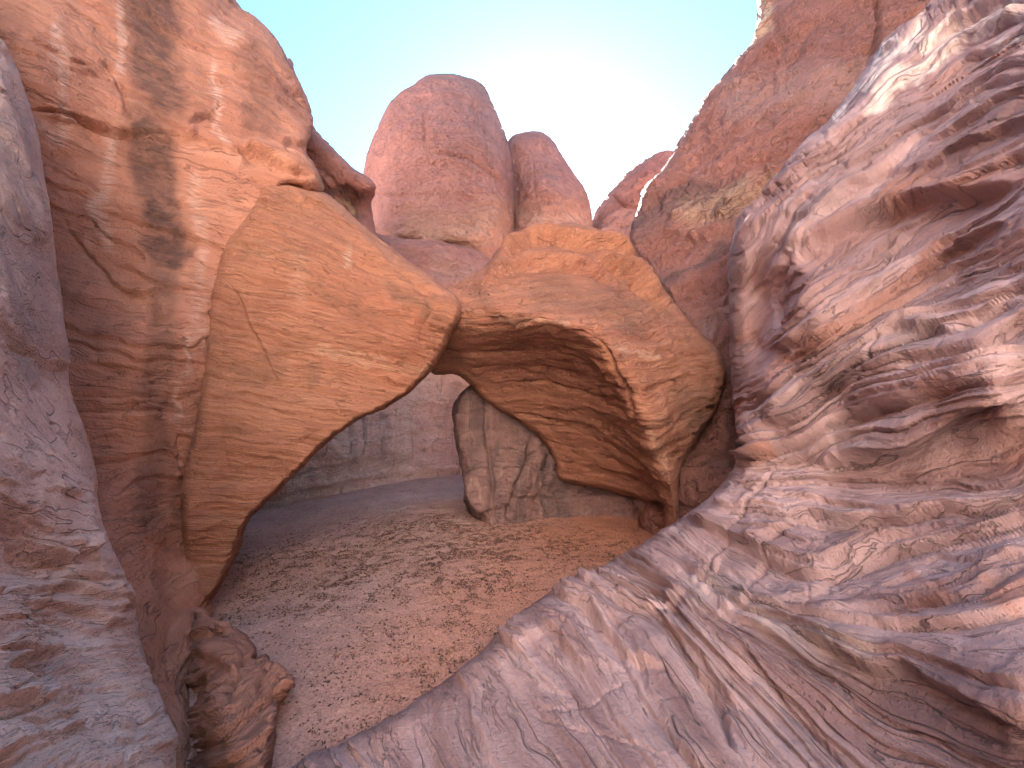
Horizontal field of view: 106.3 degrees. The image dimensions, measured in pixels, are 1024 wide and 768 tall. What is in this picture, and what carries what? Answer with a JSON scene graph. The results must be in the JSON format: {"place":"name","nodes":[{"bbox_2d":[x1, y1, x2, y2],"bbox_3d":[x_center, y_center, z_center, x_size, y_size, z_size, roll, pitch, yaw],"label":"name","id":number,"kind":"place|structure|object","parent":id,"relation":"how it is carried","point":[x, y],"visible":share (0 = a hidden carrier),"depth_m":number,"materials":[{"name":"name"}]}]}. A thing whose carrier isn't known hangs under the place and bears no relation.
{"place":"outdoors","nodes":[
{"label":"outdoors","id":0,"kind":"place"},
{"bbox_2d":[259,372,468,509],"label":"canyon cliff","id":1,"kind":"structure","parent":0,"point":[409,436],"depth_m":13.77,"materials":[{"name":"stone"}]},
{"bbox_2d":[288,58,401,255],"bbox_3d":[-7.015,-7.670,14.705,6.264,11.072,5.759,2,-5,-22],"label":"rock fin","id":2,"kind":"object","parent":1,"relation":"on","point":[349,188],"visible":0.18,"depth_m":12.78,"materials":[{"name":"red stone"}]},
{"bbox_2d":[376,233,489,288],"bbox_3d":[-4.960,-5.073,18.760,10.442,8.836,7.982,0,-5,0],"label":"rock ledge","id":3,"kind":"object","parent":1,"relation":"on","point":[445,265],"visible":0.16,"depth_m":17.80,"materials":[{"name":"red stone"}]},
{"bbox_2d":[363,73,515,259],"bbox_3d":[-4.968,-13.838,25.346,11.136,18.194,9.700,0,-5,0],"label":"rock dome","id":4,"kind":"object","parent":3,"relation":"on","point":[438,166],"visible":0.77,"depth_m":21.57,"materials":[{"name":"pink stone"}]},
{"bbox_2d":[186,474,653,767],"bbox_3d":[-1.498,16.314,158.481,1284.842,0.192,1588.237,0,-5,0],"label":"ground","id":5,"kind":"structure","parent":0,"point":[287,755],"depth_m":5.43,"materials":[{"name":"brown sand"}]},
{"bbox_2d":[0,39,177,767],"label":"slickrock shoulder","id":6,"kind":"object","parent":5,"relation":"on","point":[78,688],"visible":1,"depth_m":2.30},
{"bbox_2d":[0,0,323,767],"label":"rock cliff","id":7,"kind":"structure","parent":5,"relation":"on","point":[174,136],"depth_m":5.48,"materials":[{"name":"stone"}]},
{"bbox_2d":[184,606,295,767],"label":"gnarled boulder","id":8,"kind":"object","parent":5,"relation":"on","point":[236,684],"visible":0.69,"depth_m":2.98,"materials":[{"name":"stone"}]},
{"bbox_2d":[192,486,634,740],"bbox_3d":[-1.654,3.138,8.042,8.855,0.158,13.272,3,-6,-32],"label":"rubble","id":9,"kind":"object","parent":5,"relation":"on","point":[404,660],"visible":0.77,"depth_m":6.39,"materials":[{"name":"stone"}]},
{"bbox_2d":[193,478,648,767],"bbox_3d":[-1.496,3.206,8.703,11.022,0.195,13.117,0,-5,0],"label":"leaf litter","id":10,"kind":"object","parent":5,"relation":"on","point":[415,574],"visible":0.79,"depth_m":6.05,"materials":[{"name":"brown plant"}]},
{"bbox_2d":[180,184,726,704],"bbox_3d":[-0.121,-0.264,8.175,10.337,9.301,6.407,4,-6,-38],"label":"rock arch","id":11,"kind":"object","parent":5,"relation":"on","point":[588,356],"visible":0.97,"depth_m":6.47,"materials":[{"name":"red stone"}]},
{"bbox_2d":[452,385,663,530],"bbox_3d":[2.019,2.336,10.255,7.516,6.385,5.177,0,-5,0],"label":"rock pillar","id":12,"kind":"object","parent":5,"relation":"on","point":[507,466],"visible":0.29,"depth_m":9.33,"materials":[{"name":"stone"}]},
{"bbox_2d":[630,0,930,534],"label":"rock fin","id":13,"kind":"object","parent":5,"relation":"on","point":[775,97],"visible":0.15,"depth_m":12.91,"materials":[{"name":"red stone"}]},
{"bbox_2d":[236,0,756,219],"label":"sky","id":14,"kind":"structure","parent":0,"point":[615,85],"materials":[{"name":"blue"}]},
{"bbox_2d":[508,131,592,231],"bbox_3d":[2.559,-11.427,27.309,6.142,14.210,8.882,-3,-6,33],"label":"rock dome","id":15,"kind":"object","parent":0,"point":[550,188],"visible":0.47,"depth_m":23.92,"materials":[{"name":"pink stone"}]},
{"bbox_2d":[592,150,673,256],"bbox_3d":[9.678,-11.032,27.097,9.270,15.430,8.360,0,-5,0],"label":"rock outcrop","id":16,"kind":"object","parent":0,"point":[616,210],"visible":0.1,"depth_m":26.88,"materials":[{"name":"red stone"}]},
{"bbox_2d":[291,0,1023,767],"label":"canyon wall","id":17,"kind":"structure","parent":0,"point":[829,572],"depth_m":3.09,"materials":[{"name":"stone"}]}
]}

